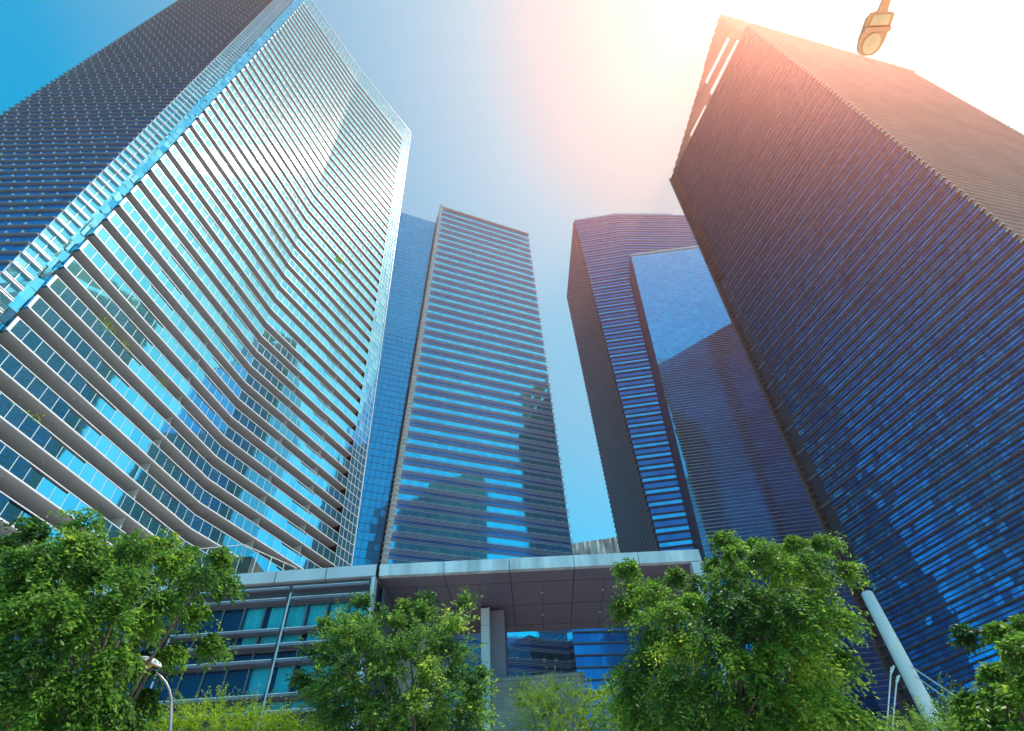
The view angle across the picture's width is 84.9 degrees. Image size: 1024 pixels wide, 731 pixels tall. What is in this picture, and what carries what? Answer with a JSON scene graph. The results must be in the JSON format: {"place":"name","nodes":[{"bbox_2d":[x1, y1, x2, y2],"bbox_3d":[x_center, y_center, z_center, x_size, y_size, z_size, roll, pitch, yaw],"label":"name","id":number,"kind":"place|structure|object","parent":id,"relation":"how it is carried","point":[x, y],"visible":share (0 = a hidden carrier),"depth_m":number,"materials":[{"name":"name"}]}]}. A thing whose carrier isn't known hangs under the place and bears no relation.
{"place":"outdoors","nodes":[
{"label":"outdoors","id":0,"kind":"place"},
{"bbox_2d":[378,204,574,730],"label":"louvred tower","id":1,"kind":"structure","parent":0,"point":[477,475],"depth_m":171.54,"materials":[{"name":"blue glass"}]},
{"bbox_2d":[0,0,1023,554],"label":"sky","id":2,"kind":"structure","parent":0,"point":[534,117],"materials":[{"name":"blue"}]},
{"bbox_2d":[571,537,619,554],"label":"sheeted building","id":3,"kind":"structure","parent":0,"point":[610,544],"depth_m":298.84,"materials":[{"name":"metal"}]},
{"bbox_2d":[567,560,888,730],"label":"glass block","id":4,"kind":"structure","parent":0,"point":[596,654],"depth_m":105.05,"materials":[{"name":"glass"}]},
{"bbox_2d":[567,213,906,730],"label":"stepped tower","id":5,"kind":"structure","parent":0,"point":[692,450],"depth_m":217.75,"materials":[{"name":"blue glass"}]},
{"bbox_2d":[669,14,1023,728],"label":"brown louvred tower","id":6,"kind":"structure","parent":0,"point":[855,224],"depth_m":115.61,"materials":[{"name":"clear glass"}]},
{"label":"ground","id":7,"kind":"structure","parent":0,"visible":0},
{"bbox_2d":[9,564,382,730],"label":"podium building","id":8,"kind":"structure","parent":7,"relation":"on","point":[268,622],"depth_m":44.68,"materials":[{"name":"concrete"}]},
{"bbox_2d":[154,672,181,688],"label":"window","id":9,"kind":"structure","parent":8,"relation":"in","point":[158,680],"depth_m":42.81,"materials":[{"name":"glass"}]},
{"bbox_2d":[174,619,182,633],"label":"window","id":10,"kind":"structure","parent":8,"relation":"in","point":[178,627],"depth_m":45.58,"materials":[{"name":"metal"}]},
{"bbox_2d":[173,670,203,699],"bbox_3d":[-24.440,24.322,42.314,1.720,2.500,0.250,-4,-46,0],"label":"window","id":11,"kind":"structure","parent":8,"relation":"in","point":[200,671],"depth_m":42.63,"materials":[{"name":"metal"}]},
{"bbox_2d":[190,640,199,648],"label":"window","id":12,"kind":"structure","parent":8,"relation":"in","point":[192,647],"depth_m":44.51,"materials":[{"name":"metal"}]},
{"bbox_2d":[191,704,215,713],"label":"window","id":13,"kind":"structure","parent":8,"relation":"in","point":[207,704],"depth_m":41.27,"materials":[{"name":"glass"}]},
{"bbox_2d":[196,608,223,632],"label":"window","id":14,"kind":"structure","parent":8,"relation":"in","point":[221,609],"depth_m":46.40,"materials":[{"name":"metal"}]},
{"bbox_2d":[195,669,225,698],"bbox_3d":[-22.724,24.204,42.314,1.720,2.500,0.250,-4,-46,0],"label":"window","id":15,"kind":"structure","parent":8,"relation":"in","point":[205,673],"depth_m":42.60,"materials":[{"name":"metal"}]},
{"bbox_2d":[215,702,237,712],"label":"window","id":16,"kind":"structure","parent":8,"relation":"in","point":[236,702],"depth_m":41.28,"materials":[{"name":"glass"}]},
{"bbox_2d":[217,607,244,631],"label":"window","id":17,"kind":"structure","parent":8,"relation":"in","point":[225,610],"depth_m":46.24,"materials":[{"name":"metal"}]},
{"bbox_2d":[200,556,263,573],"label":"roof block","id":18,"kind":"structure","parent":8,"relation":"on","point":[246,565],"depth_m":53.64,"materials":[{"name":"grey concrete"}]},
{"bbox_2d":[219,667,248,696],"bbox_3d":[-21.008,24.086,42.314,1.720,2.500,0.250,-4,-46,0],"label":"window","id":19,"kind":"structure","parent":8,"relation":"in","point":[229,669],"depth_m":42.75,"materials":[{"name":"metal"}]},
{"bbox_2d":[229,651,252,661],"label":"window","id":20,"kind":"structure","parent":8,"relation":"in","point":[250,652],"depth_m":43.84,"materials":[{"name":"metal"}]},
{"bbox_2d":[234,636,256,644],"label":"window","id":21,"kind":"structure","parent":8,"relation":"in","point":[251,640],"depth_m":44.77,"materials":[{"name":"glass"}]},
{"bbox_2d":[199,544,295,572],"bbox_3d":[-24.398,19.009,52.813,2.337,5.473,11.991,-23,-49,17],"label":"terrace balustrade","id":22,"kind":"object","parent":8,"relation":"on","point":[255,559],"visible":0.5,"depth_m":52.08,"materials":[{"name":"metal"}]},
{"bbox_2d":[238,701,262,711],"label":"window","id":23,"kind":"structure","parent":8,"relation":"in","point":[259,702],"depth_m":41.31,"materials":[{"name":"glass"}]},
{"bbox_2d":[238,605,265,630],"bbox_3d":[-21.225,20.922,45.785,1.720,2.500,0.500,-4,-46,0],"label":"window","id":24,"kind":"structure","parent":8,"relation":"in","point":[254,616],"depth_m":46.12,"materials":[{"name":"glass"}]},
{"bbox_2d":[242,666,270,695],"bbox_3d":[-19.287,24.040,42.383,1.720,2.500,0.450,-4,-46,0],"label":"window","id":25,"kind":"structure","parent":8,"relation":"in","point":[260,674],"depth_m":42.69,"materials":[{"name":"glass"}]},
{"bbox_2d":[251,650,274,659],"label":"window","id":26,"kind":"structure","parent":8,"relation":"in","point":[265,651],"depth_m":43.83,"materials":[{"name":"metal"}]},
{"bbox_2d":[255,634,278,643],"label":"window","id":27,"kind":"structure","parent":8,"relation":"in","point":[265,639],"depth_m":44.77,"materials":[{"name":"glass"}]},
{"bbox_2d":[259,604,285,628],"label":"window","id":28,"kind":"structure","parent":8,"relation":"in","point":[276,616],"depth_m":46.12,"materials":[{"name":"glass"}]},
{"bbox_2d":[260,699,285,712],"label":"window","id":29,"kind":"structure","parent":8,"relation":"in","point":[282,701],"depth_m":41.33,"materials":[{"name":"glass"}]},
{"bbox_2d":[264,663,293,699],"bbox_3d":[-17.571,23.922,42.383,1.720,2.500,0.450,-4,-46,0],"label":"window","id":30,"kind":"structure","parent":8,"relation":"in","point":[281,686],"depth_m":42.70,"materials":[{"name":"glass"}]},
{"bbox_2d":[273,648,296,663],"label":"window","id":31,"kind":"structure","parent":8,"relation":"in","point":[294,649],"depth_m":43.83,"materials":[{"name":"metal"}]},
{"bbox_2d":[276,632,299,647],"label":"window","id":32,"kind":"structure","parent":8,"relation":"in","point":[294,637],"depth_m":44.78,"materials":[{"name":"glass"}]},
{"bbox_2d":[280,602,306,629],"bbox_3d":[-17.793,20.686,45.785,1.720,2.500,0.499,-4,-46,0],"label":"window","id":33,"kind":"structure","parent":8,"relation":"in","point":[296,613],"depth_m":46.16,"materials":[{"name":"glass"}]},
{"bbox_2d":[284,698,307,708],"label":"window","id":34,"kind":"structure","parent":8,"relation":"in","point":[301,700],"depth_m":41.31,"materials":[{"name":"glass"}]},
{"bbox_2d":[288,663,315,691],"bbox_3d":[-15.855,23.804,42.383,1.720,2.500,0.450,-4,-46,0],"label":"window","id":35,"kind":"structure","parent":8,"relation":"in","point":[303,665],"depth_m":43.02,"materials":[{"name":"glass"}]},
{"bbox_2d":[295,647,316,656],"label":"window","id":36,"kind":"structure","parent":8,"relation":"in","point":[299,649],"depth_m":43.82,"materials":[{"name":"metal"}]},
{"bbox_2d":[299,632,320,640],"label":"window","id":37,"kind":"structure","parent":8,"relation":"in","point":[310,637],"depth_m":44.75,"materials":[{"name":"glass"}]},
{"bbox_2d":[302,601,327,625],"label":"window","id":38,"kind":"structure","parent":8,"relation":"in","point":[315,610],"depth_m":46.21,"materials":[{"name":"glass"}]},
{"bbox_2d":[313,662,336,689],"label":"window","id":39,"kind":"structure","parent":8,"relation":"in","point":[315,674],"depth_m":42.81,"materials":[{"name":"glass"}]},
{"bbox_2d":[325,600,347,621],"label":"window","id":40,"kind":"structure","parent":8,"relation":"in","point":[342,602],"depth_m":46.40,"materials":[{"name":"glass"}]},
{"bbox_2d":[346,599,365,621],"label":"window","id":41,"kind":"structure","parent":8,"relation":"in","point":[352,609],"depth_m":46.20,"materials":[{"name":"glass"}]},
{"bbox_2d":[0,0,410,585],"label":"residential tower","id":42,"kind":"structure","parent":7,"relation":"on","point":[196,196],"depth_m":93.28,"materials":[{"name":"blue glass"}]},
{"bbox_2d":[98,312,117,334],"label":"balcony plant","id":43,"kind":"object","parent":42,"relation":"on","point":[108,324],"visible":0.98,"depth_m":68.15,"materials":[{"name":"green plant"}]},
{"bbox_2d":[352,212,435,565],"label":"glass link block","id":44,"kind":"structure","parent":7,"relation":"on","point":[414,243],"depth_m":178.28,"materials":[{"name":"blue glass"}]},
{"bbox_2d":[389,623,445,730],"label":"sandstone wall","id":45,"kind":"structure","parent":7,"relation":"on","point":[409,682],"depth_m":48.09,"materials":[{"name":"beige stone"}]},
{"bbox_2d":[490,672,588,730],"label":"stone wall","id":46,"kind":"structure","parent":7,"relation":"on","point":[499,701],"depth_m":45.62,"materials":[{"name":"stone"}]},
{"bbox_2d":[366,549,725,730],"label":"entrance canopy","id":47,"kind":"object","parent":7,"relation":"on","point":[550,593],"visible":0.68,"depth_m":49.46,"materials":[{"name":"metal"}]},
{"bbox_3d":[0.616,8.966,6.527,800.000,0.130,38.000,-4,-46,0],"label":"pavement","id":48,"kind":"structure","parent":7,"relation":"on","visible":0},
{"bbox_2d":[0,507,250,730],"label":"broadleaf tree","id":49,"kind":"object","parent":48,"relation":"on","point":[44,691],"visible":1,"depth_m":11.28,"materials":[{"name":"green plant"}]},
{"bbox_2d":[139,656,172,730],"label":"street lamp","id":50,"kind":"object","parent":48,"relation":"on","point":[155,663],"visible":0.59,"depth_m":11.82,"materials":[{"name":"white metal"}]},
{"bbox_2d":[123,681,349,730],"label":"feathery tree","id":51,"kind":"object","parent":48,"relation":"on","point":[193,724],"visible":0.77,"depth_m":16.52,"materials":[{"name":"green plant"}]},
{"bbox_2d":[284,585,504,730],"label":"broadleaf tree","id":52,"kind":"object","parent":48,"relation":"on","point":[370,709],"visible":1,"depth_m":16.05,"materials":[{"name":"green plant"}]},
{"bbox_2d":[498,659,633,730],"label":"feathery tree","id":53,"kind":"object","parent":48,"relation":"on","point":[551,707],"visible":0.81,"depth_m":19.05,"materials":[{"name":"green plant"}]},
{"bbox_2d":[594,528,896,730],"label":"broadleaf tree","id":54,"kind":"object","parent":48,"relation":"on","point":[762,701],"visible":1,"depth_m":13.26,"materials":[{"name":"green plant"}]},
{"bbox_2d":[857,0,894,55],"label":"street lamp","id":55,"kind":"object","parent":48,"relation":"on","point":[876,27],"visible":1,"depth_m":5.77,"materials":[{"name":"grey metal"}]},
{"bbox_2d":[861,590,952,730],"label":"white mast","id":56,"kind":"object","parent":48,"relation":"on","point":[913,681],"visible":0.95,"depth_m":29.17,"materials":[{"name":"metal"}]},
{"bbox_2d":[876,672,983,730],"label":"feathery tree","id":57,"kind":"object","parent":48,"relation":"on","point":[922,725],"visible":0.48,"depth_m":13.77,"materials":[{"name":"green plant"}]},
{"bbox_2d":[946,612,1023,730],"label":"broadleaf tree","id":58,"kind":"object","parent":48,"relation":"on","point":[998,705],"visible":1,"depth_m":9.89,"materials":[{"name":"green plant"}]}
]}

